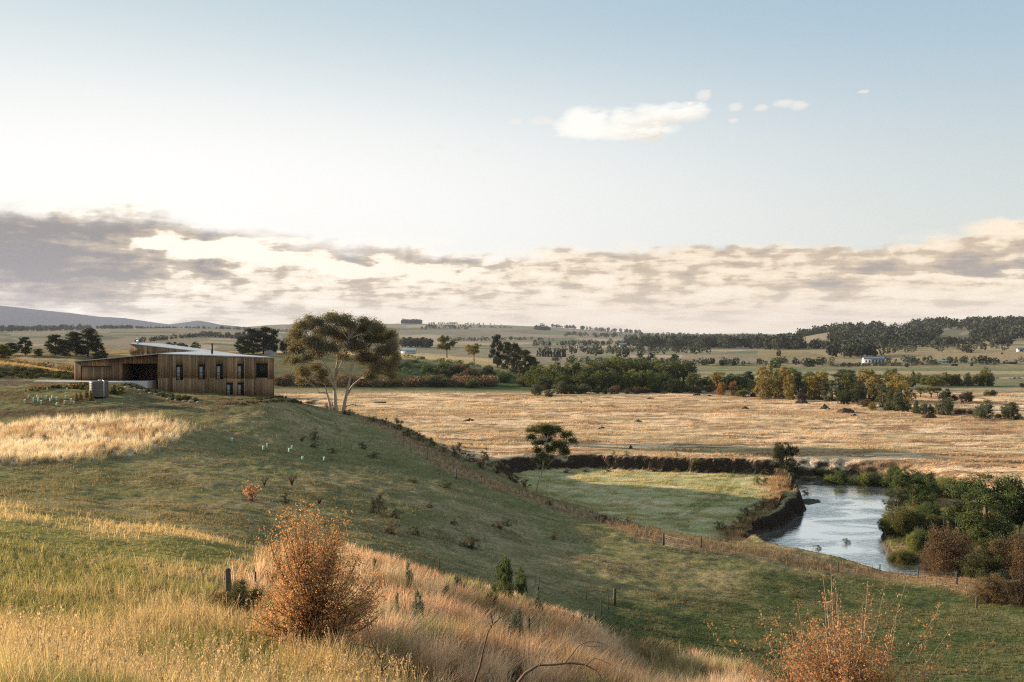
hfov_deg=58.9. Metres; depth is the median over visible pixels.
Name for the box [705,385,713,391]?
creek shrub
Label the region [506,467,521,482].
ridge bush
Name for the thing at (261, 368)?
window
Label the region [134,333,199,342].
distant woods
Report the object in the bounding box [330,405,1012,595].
fence
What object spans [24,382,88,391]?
garden undergrowth
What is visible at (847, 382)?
blackwood tree
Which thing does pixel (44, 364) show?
scrub undergrowth
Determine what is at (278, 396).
garden undergrowth
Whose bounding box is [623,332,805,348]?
distant woods
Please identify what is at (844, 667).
hawthorn bush
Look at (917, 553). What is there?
bank grass
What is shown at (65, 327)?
distant woods
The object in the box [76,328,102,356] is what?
tree
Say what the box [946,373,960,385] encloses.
hedge tree
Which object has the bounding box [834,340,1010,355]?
distant woods
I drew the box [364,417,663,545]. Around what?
wire fence
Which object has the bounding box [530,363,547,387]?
willow tree
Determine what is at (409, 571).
sapling
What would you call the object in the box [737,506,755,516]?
bank tussock
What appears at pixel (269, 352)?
round shed
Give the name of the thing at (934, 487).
bank tree
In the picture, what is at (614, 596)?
wire fence
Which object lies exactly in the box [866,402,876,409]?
blackwood tree
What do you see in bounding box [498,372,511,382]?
bank bush
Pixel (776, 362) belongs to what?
paddock tree
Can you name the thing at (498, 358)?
pine tree
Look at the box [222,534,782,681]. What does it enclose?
golden grass
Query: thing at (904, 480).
river wattle
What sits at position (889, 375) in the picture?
creek tree
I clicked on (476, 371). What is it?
bank bush
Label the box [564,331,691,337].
distant woods
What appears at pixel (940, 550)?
thicket
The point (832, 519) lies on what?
river
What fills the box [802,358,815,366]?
paddock tree
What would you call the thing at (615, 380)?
willow tree
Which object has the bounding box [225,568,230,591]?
fence post
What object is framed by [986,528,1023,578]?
thicket
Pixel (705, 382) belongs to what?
creek tree
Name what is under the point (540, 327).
distant woods
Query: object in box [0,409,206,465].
pale grass
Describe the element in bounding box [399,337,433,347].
distant woods
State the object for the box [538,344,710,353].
distant woods
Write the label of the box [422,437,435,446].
ridge bush
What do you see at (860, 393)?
blackwood tree
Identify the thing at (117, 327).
distant woods
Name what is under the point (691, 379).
willow tree
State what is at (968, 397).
round shrub
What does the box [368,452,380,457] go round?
slope bush
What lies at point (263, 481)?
bare bush
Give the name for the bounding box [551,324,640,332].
distant woods
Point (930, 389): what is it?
flat topped tree
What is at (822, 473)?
willow bush
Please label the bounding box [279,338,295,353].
dark tree
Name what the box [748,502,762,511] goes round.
bank tussock
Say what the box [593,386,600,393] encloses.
creek shrub
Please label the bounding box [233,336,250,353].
cypress tree
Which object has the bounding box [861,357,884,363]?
farmhouse
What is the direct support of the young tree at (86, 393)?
on the ground at (248, 434)
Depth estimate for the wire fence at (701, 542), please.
92.58 m
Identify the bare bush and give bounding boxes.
[259,474,269,486]
[286,473,296,485]
[314,495,323,503]
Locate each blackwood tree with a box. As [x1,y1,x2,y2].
[716,382,727,394]
[729,381,739,394]
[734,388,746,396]
[746,379,758,396]
[752,365,775,398]
[767,371,782,395]
[771,366,795,397]
[783,373,796,399]
[794,377,806,397]
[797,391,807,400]
[801,375,816,395]
[805,370,828,399]
[818,378,843,400]
[835,389,851,403]
[836,370,859,401]
[849,381,867,402]
[857,366,886,401]
[857,399,876,406]
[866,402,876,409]
[874,383,892,406]
[883,390,893,410]
[885,373,916,403]
[887,387,905,411]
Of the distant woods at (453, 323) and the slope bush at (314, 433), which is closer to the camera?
the slope bush at (314, 433)
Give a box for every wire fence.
[363,546,615,633]
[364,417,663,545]
[700,536,957,583]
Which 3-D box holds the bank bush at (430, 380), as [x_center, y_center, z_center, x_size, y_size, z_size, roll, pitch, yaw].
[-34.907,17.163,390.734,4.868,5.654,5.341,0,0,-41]
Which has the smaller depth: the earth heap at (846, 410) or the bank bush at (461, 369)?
the earth heap at (846, 410)
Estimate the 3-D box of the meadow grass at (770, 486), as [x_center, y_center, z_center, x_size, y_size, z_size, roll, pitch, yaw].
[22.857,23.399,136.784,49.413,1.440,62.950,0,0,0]
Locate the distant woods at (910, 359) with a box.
[884,355,1023,364]
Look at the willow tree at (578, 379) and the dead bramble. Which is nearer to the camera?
the dead bramble
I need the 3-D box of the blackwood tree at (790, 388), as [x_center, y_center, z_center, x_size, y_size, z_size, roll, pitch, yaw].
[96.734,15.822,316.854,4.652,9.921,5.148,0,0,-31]
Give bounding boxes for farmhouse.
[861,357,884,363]
[1016,347,1023,351]
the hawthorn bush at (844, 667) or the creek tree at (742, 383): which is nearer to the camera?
the hawthorn bush at (844, 667)
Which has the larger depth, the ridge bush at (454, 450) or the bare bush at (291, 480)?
the ridge bush at (454, 450)
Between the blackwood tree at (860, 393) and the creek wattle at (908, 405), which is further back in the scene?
the blackwood tree at (860, 393)
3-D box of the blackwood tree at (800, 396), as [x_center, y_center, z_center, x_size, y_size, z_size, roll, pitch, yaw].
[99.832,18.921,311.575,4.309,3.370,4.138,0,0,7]
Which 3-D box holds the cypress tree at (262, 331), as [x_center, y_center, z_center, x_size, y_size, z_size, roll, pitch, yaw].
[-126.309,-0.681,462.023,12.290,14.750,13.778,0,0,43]
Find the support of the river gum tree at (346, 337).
on the ground at (248, 434)
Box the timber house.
[34,338,273,396]
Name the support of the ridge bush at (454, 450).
on the ground at (248, 434)
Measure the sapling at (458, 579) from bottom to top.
1.722 m
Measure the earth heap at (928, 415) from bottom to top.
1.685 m
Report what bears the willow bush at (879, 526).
on the ground at (248, 434)
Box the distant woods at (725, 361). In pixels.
[551,354,834,365]
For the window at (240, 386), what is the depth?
141.68 m
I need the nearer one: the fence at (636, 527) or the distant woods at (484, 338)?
the fence at (636, 527)
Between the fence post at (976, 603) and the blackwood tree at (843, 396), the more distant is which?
the blackwood tree at (843, 396)
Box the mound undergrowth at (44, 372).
[0,366,73,378]
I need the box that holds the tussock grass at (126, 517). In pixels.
[0,379,1023,680]
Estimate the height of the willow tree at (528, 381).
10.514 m
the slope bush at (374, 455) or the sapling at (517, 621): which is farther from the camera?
the slope bush at (374, 455)
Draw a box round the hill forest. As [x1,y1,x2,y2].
[795,315,1023,343]
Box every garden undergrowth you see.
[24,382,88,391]
[71,385,124,393]
[113,383,197,400]
[222,398,301,405]
[227,395,286,399]
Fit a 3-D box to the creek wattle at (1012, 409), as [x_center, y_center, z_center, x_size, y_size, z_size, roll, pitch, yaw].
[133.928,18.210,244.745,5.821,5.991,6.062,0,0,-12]
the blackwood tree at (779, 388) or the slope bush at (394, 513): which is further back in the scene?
the blackwood tree at (779, 388)
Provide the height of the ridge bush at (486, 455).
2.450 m
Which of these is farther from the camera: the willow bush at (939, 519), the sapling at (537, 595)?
the willow bush at (939, 519)
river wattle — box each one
[881,488,909,510]
[888,468,937,508]
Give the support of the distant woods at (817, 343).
on the ground at (248, 434)
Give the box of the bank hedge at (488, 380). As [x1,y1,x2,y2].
[274,372,499,386]
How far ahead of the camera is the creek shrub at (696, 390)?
355.97 m
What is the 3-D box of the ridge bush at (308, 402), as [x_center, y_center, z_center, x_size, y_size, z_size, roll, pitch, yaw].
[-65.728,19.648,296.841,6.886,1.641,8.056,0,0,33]
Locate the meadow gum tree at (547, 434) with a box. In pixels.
[524,422,579,491]
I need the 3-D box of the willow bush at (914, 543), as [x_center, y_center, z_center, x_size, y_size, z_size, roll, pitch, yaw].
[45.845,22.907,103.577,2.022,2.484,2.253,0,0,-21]
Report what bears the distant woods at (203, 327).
on the ground at (248, 434)
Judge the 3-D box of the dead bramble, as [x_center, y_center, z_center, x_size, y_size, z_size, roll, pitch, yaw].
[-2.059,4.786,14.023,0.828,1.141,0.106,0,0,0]
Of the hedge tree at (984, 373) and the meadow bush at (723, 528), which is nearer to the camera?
the meadow bush at (723, 528)
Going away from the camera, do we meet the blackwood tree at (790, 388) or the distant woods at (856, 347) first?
the blackwood tree at (790, 388)
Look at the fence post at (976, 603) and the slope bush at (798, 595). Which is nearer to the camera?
the fence post at (976, 603)
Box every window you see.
[176,365,182,379]
[199,364,204,378]
[216,364,222,378]
[226,383,232,394]
[237,364,243,378]
[237,383,243,394]
[256,363,267,377]
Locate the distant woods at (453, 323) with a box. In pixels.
[431,322,490,324]
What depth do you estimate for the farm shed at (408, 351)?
640.04 m
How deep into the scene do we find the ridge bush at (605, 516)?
106.64 m
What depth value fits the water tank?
128.01 m
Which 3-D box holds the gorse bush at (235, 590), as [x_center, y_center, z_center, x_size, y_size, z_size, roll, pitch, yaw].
[-7.427,6.840,24.189,1.665,1.082,1.442,0,0,-20]
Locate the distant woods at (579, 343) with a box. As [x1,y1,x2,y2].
[532,338,627,345]
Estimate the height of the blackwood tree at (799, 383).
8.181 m
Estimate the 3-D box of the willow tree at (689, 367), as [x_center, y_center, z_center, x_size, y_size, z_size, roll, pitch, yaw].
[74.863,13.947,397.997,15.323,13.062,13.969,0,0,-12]
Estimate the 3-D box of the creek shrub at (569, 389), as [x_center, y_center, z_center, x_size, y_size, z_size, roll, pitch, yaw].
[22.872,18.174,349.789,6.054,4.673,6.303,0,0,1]
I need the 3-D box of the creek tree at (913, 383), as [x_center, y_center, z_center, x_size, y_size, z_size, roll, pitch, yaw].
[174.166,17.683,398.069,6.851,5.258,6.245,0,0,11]
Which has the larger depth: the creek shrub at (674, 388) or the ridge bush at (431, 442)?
the creek shrub at (674, 388)
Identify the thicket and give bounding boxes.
[918,548,945,570]
[923,520,977,576]
[956,540,1006,579]
[965,573,1007,604]
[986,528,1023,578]
[998,570,1023,607]
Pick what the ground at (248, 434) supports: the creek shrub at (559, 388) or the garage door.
the creek shrub at (559, 388)
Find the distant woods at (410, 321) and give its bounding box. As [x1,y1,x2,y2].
[401,318,422,323]
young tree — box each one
[73,392,78,400]
[84,388,88,397]
[87,390,93,400]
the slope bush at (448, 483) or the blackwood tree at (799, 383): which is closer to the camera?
the slope bush at (448, 483)
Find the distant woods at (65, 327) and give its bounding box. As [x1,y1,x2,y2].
[0,324,91,331]
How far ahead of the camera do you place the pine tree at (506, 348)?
469.69 m
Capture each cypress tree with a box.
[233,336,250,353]
[241,327,266,353]
[255,325,271,353]
[266,329,280,351]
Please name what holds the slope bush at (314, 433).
on the ground at (248, 434)
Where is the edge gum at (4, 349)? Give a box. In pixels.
[0,344,11,359]
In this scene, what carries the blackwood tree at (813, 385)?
on the ground at (248, 434)
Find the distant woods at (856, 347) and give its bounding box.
[826,337,883,357]
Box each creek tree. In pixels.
[699,375,713,389]
[708,370,725,389]
[724,372,740,389]
[733,373,750,389]
[743,371,755,382]
[788,367,803,383]
[802,371,816,379]
[828,368,856,384]
[850,374,862,386]
[884,368,897,378]
[886,372,902,388]
[903,378,917,386]
[913,373,921,383]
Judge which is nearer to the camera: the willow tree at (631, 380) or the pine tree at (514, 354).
the willow tree at (631, 380)
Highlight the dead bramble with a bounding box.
[352,614,405,680]
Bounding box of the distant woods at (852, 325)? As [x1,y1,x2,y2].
[827,323,882,330]
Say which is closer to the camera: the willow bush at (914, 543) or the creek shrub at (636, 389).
the willow bush at (914, 543)
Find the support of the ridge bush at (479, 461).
on the ground at (248, 434)
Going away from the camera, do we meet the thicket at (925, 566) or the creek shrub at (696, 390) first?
the thicket at (925, 566)
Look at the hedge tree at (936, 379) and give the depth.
401.05 m
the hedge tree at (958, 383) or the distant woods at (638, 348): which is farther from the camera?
the distant woods at (638, 348)
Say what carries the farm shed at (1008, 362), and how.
on the ground at (248, 434)
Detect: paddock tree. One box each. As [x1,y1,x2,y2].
[621,348,629,357]
[767,358,783,367]
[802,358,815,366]
[964,348,973,352]
[977,355,989,362]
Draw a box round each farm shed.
[400,349,416,353]
[1003,361,1014,363]
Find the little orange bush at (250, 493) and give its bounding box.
[240,480,262,500]
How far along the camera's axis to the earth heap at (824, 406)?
274.68 m
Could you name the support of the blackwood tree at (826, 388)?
on the ground at (248, 434)
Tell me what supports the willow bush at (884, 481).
on the ground at (248, 434)
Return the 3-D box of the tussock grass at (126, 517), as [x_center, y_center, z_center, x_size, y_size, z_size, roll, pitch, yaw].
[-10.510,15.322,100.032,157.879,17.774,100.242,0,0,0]
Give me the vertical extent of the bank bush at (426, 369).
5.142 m
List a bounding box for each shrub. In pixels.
[530,384,544,395]
[543,389,554,396]
[551,381,567,393]
[565,383,577,393]
[575,383,591,393]
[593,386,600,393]
[608,384,620,393]
[632,385,642,392]
[640,386,650,392]
[651,385,661,392]
[661,378,685,393]
[681,385,691,391]
[689,386,702,392]
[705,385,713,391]
[917,501,942,518]
[934,487,943,498]
[938,388,950,400]
[948,486,967,497]
[951,394,958,400]
[953,408,962,413]
[957,391,974,402]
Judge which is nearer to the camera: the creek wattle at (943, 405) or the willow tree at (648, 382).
the creek wattle at (943, 405)
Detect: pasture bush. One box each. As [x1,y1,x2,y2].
[982,390,991,395]
[989,390,997,395]
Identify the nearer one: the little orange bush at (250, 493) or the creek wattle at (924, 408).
the little orange bush at (250, 493)
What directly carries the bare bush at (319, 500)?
on the ground at (248, 434)
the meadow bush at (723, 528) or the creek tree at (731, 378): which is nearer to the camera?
the meadow bush at (723, 528)
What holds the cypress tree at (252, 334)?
on the ground at (248, 434)
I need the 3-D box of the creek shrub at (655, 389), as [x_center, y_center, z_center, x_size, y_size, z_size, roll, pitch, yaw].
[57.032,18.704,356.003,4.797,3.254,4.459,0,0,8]
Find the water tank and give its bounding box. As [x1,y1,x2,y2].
[89,380,108,396]
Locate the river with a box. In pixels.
[748,480,1007,575]
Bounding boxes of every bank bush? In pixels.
[420,363,432,373]
[425,374,435,386]
[436,362,446,370]
[436,377,446,386]
[437,367,451,374]
[445,364,457,374]
[453,362,465,373]
[460,363,470,369]
[463,368,473,378]
[465,379,479,387]
[474,369,487,376]
[482,365,493,374]
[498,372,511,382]
[516,376,525,385]
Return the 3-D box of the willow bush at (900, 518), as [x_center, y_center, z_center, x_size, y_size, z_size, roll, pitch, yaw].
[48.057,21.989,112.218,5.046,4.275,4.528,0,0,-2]
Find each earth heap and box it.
[795,399,808,403]
[820,404,829,408]
[837,408,854,412]
[921,412,936,417]
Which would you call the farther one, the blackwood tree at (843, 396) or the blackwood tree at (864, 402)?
the blackwood tree at (843, 396)
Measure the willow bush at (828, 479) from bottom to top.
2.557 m
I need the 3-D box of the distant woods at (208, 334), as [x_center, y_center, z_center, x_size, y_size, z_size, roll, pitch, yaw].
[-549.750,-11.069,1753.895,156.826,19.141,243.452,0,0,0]
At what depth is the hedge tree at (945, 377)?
405.03 m
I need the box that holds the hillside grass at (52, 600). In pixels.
[0,503,476,681]
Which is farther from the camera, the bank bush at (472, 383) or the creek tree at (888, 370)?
the creek tree at (888, 370)
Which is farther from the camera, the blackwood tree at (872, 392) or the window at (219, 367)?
the blackwood tree at (872, 392)
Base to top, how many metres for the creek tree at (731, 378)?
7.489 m
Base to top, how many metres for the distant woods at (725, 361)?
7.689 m
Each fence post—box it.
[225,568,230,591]
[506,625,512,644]
[975,596,977,608]
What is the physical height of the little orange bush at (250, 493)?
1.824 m
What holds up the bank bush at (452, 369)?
on the ground at (248, 434)
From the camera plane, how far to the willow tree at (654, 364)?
396.90 m
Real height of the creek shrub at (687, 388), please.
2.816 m
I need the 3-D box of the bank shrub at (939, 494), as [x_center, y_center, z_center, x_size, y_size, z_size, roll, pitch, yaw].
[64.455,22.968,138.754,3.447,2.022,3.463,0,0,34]
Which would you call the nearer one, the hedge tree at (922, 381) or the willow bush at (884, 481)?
the willow bush at (884, 481)
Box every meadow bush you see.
[690,457,698,466]
[716,520,727,530]
[753,475,762,483]
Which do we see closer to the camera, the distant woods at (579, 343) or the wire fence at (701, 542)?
the wire fence at (701, 542)
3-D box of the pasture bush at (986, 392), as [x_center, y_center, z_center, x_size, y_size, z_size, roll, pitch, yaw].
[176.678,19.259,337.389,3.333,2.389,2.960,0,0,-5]
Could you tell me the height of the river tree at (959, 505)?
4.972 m
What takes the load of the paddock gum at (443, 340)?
on the ground at (248, 434)
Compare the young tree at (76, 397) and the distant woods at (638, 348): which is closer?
the young tree at (76, 397)
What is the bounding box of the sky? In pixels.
[0,0,1023,333]
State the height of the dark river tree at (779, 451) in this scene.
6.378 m
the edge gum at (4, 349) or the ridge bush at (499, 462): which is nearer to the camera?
the ridge bush at (499, 462)
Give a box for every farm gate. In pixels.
[664,535,696,552]
[936,572,957,585]
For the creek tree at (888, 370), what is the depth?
444.81 m
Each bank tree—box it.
[914,473,939,500]
[934,475,959,497]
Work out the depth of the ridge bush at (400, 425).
138.27 m
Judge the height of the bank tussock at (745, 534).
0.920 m
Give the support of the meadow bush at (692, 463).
on the ground at (248, 434)
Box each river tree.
[771,442,800,472]
[940,471,1023,546]
[945,501,982,537]
[996,490,1023,542]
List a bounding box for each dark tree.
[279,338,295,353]
[295,344,307,353]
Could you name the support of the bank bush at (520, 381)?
on the ground at (248, 434)
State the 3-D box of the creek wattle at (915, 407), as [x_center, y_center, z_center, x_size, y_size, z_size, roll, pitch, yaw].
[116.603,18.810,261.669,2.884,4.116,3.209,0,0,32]
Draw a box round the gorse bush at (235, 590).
[204,576,265,616]
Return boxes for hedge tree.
[919,375,926,384]
[925,374,945,386]
[936,372,952,385]
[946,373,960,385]
[952,374,964,385]
[962,372,974,385]
[972,373,985,385]
[979,366,996,385]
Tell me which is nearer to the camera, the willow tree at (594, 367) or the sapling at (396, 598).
the sapling at (396, 598)
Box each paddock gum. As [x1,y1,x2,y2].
[436,335,457,357]
[465,343,480,360]
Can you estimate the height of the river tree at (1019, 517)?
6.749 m
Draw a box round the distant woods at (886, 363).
[830,361,939,366]
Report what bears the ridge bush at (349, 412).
on the ground at (248, 434)
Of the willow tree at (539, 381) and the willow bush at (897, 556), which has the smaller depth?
the willow bush at (897, 556)
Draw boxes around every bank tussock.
[727,523,741,533]
[731,516,748,525]
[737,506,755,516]
[738,530,748,536]
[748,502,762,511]
[755,496,772,508]
[768,493,778,503]
[773,487,786,496]
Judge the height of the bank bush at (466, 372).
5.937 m
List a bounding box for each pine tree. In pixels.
[488,334,505,367]
[501,340,513,368]
[508,341,521,373]
[515,350,531,374]
[528,356,540,372]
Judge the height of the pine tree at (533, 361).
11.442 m
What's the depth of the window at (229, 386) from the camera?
142.06 m
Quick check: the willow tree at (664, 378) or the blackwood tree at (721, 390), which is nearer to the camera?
the blackwood tree at (721, 390)
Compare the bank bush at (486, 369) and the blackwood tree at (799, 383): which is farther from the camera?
the bank bush at (486, 369)
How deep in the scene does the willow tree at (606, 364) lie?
387.11 m
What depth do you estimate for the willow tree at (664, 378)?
365.60 m
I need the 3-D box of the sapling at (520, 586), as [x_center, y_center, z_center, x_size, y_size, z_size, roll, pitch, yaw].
[0.600,16.324,61.324,1.042,2.224,1.174,0,0,4]
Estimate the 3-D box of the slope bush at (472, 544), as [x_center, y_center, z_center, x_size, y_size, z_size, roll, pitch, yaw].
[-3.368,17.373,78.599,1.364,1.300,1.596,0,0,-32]
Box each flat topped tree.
[914,387,924,396]
[923,387,938,397]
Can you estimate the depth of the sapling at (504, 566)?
46.90 m
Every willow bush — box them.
[815,468,826,475]
[822,474,835,483]
[831,467,848,484]
[847,478,858,484]
[855,471,872,486]
[868,472,882,485]
[876,474,892,487]
[877,511,892,531]
[879,502,922,536]
[885,543,916,564]
[886,462,900,479]
[904,510,938,533]
[905,530,921,552]
[910,525,939,549]
[927,514,947,532]
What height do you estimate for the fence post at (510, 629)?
1.550 m
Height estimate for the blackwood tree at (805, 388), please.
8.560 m
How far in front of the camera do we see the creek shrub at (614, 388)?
346.23 m
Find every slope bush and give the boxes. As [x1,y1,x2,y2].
[281,492,289,502]
[310,427,318,440]
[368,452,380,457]
[369,490,386,514]
[385,519,400,534]
[390,508,404,518]
[408,526,419,534]
[441,480,453,487]
[459,539,470,547]
[465,536,480,549]
[492,520,505,529]
[549,530,559,539]
[789,591,806,597]
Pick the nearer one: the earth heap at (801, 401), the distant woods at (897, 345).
the earth heap at (801, 401)
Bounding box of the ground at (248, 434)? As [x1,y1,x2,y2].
[0,306,1023,681]
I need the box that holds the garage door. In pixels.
[82,367,111,380]
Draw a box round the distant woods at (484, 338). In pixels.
[437,336,553,341]
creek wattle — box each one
[903,400,911,411]
[911,399,919,412]
[918,403,928,413]
[928,404,934,412]
[933,397,954,414]
[972,399,994,418]
[998,398,1021,418]
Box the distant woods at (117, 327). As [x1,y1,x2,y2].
[96,325,132,328]
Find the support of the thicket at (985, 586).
on the ground at (248, 434)
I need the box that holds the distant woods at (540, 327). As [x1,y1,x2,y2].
[533,325,550,329]
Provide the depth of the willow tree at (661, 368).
387.56 m
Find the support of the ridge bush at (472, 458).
on the ground at (248, 434)
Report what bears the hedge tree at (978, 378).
on the ground at (248, 434)
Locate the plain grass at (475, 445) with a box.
[279,392,1023,502]
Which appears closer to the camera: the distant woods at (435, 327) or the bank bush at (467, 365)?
the bank bush at (467, 365)
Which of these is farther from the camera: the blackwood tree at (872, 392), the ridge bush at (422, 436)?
the blackwood tree at (872, 392)
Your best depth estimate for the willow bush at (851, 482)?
154.35 m
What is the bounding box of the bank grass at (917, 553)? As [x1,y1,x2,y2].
[803,472,1023,560]
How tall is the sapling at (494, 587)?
1.754 m
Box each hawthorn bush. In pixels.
[240,499,391,652]
[704,568,993,681]
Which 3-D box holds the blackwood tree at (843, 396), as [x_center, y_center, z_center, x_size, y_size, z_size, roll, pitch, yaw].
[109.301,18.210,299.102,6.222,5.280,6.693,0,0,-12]
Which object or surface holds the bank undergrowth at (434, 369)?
on the ground at (248, 434)
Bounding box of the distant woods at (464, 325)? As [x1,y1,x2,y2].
[427,324,511,327]
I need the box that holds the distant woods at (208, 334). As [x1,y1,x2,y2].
[199,331,248,339]
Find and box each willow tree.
[523,365,538,386]
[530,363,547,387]
[533,374,554,390]
[543,361,567,388]
[551,371,573,387]
[563,357,585,385]
[570,371,593,391]
[575,359,604,386]
[586,358,621,387]
[588,370,611,391]
[602,368,624,391]
[608,355,639,386]
[621,368,646,391]
[622,356,654,378]
[636,369,661,391]
[648,359,667,374]
[649,360,680,379]
[653,370,678,391]
[668,360,701,386]
[684,373,702,390]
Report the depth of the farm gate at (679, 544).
93.29 m
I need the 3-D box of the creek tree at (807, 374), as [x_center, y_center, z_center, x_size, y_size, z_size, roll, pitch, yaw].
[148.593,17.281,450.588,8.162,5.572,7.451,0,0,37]
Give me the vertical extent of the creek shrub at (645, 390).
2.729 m
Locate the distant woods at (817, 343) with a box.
[763,334,1016,349]
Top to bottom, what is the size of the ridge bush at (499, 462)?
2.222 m
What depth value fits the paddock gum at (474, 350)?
503.92 m
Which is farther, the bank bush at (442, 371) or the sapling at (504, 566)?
the bank bush at (442, 371)
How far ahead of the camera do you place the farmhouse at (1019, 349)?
900.45 m
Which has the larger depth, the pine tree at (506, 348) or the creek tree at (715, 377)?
the pine tree at (506, 348)
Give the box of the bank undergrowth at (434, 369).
[373,354,523,381]
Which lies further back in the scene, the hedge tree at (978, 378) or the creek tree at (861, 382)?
the hedge tree at (978, 378)
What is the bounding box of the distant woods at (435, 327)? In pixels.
[421,324,468,329]
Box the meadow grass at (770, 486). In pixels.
[512,468,790,541]
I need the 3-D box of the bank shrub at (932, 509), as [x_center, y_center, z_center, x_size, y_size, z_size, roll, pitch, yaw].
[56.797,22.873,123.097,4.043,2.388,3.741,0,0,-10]
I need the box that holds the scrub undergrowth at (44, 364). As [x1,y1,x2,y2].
[0,358,73,371]
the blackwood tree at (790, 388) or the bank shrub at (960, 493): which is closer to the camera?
the bank shrub at (960, 493)
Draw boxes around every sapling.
[372,556,380,582]
[393,588,398,615]
[405,559,413,594]
[410,589,424,625]
[441,583,451,601]
[453,569,464,590]
[473,597,521,681]
[483,581,498,608]
[493,553,513,598]
[506,600,525,639]
[513,566,527,596]
[528,591,544,618]
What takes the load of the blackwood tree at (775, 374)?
on the ground at (248, 434)
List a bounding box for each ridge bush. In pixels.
[305,399,319,403]
[342,409,355,414]
[379,417,391,424]
[391,417,404,429]
[402,427,413,435]
[411,431,425,440]
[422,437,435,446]
[450,440,465,458]
[466,454,475,461]
[474,456,491,469]
[480,447,488,459]
[484,459,507,473]
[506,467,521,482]
[520,479,531,487]
[594,515,608,520]
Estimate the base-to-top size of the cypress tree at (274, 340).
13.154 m
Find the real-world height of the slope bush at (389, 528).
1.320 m
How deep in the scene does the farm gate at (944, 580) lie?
85.31 m
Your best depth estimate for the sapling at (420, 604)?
25.60 m
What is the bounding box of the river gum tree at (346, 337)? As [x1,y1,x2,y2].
[279,309,402,410]
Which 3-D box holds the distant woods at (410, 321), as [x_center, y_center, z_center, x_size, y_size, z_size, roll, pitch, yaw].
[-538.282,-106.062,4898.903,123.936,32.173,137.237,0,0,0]
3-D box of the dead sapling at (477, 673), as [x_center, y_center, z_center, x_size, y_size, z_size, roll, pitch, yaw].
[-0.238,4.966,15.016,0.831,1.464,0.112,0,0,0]
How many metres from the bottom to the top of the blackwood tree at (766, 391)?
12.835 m
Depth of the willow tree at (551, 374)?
380.95 m
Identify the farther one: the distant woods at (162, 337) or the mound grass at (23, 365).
the distant woods at (162, 337)
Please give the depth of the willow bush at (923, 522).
112.12 m
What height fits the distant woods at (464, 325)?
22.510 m
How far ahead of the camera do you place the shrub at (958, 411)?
257.59 m
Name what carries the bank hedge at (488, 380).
on the ground at (248, 434)
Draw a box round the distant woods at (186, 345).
[165,341,200,347]
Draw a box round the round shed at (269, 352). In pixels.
[264,350,276,353]
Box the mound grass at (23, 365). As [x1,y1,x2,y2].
[0,361,73,372]
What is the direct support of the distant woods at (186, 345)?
on the ground at (248, 434)
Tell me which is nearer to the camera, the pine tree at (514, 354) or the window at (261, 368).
the window at (261, 368)
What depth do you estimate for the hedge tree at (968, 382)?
405.86 m
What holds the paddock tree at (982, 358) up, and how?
on the ground at (248, 434)
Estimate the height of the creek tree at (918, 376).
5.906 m
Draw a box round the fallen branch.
[517,641,612,681]
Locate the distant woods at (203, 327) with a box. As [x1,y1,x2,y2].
[135,326,286,331]
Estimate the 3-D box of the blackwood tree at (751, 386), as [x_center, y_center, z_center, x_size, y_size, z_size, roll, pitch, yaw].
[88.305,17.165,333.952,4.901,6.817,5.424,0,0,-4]
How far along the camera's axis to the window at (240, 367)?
141.65 m
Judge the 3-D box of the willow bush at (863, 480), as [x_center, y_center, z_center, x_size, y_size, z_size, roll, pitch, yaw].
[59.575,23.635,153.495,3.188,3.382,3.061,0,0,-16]
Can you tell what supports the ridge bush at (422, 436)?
on the ground at (248, 434)
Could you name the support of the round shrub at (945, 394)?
on the ground at (248, 434)
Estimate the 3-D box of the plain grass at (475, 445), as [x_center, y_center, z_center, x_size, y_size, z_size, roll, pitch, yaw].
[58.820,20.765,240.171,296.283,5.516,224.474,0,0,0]

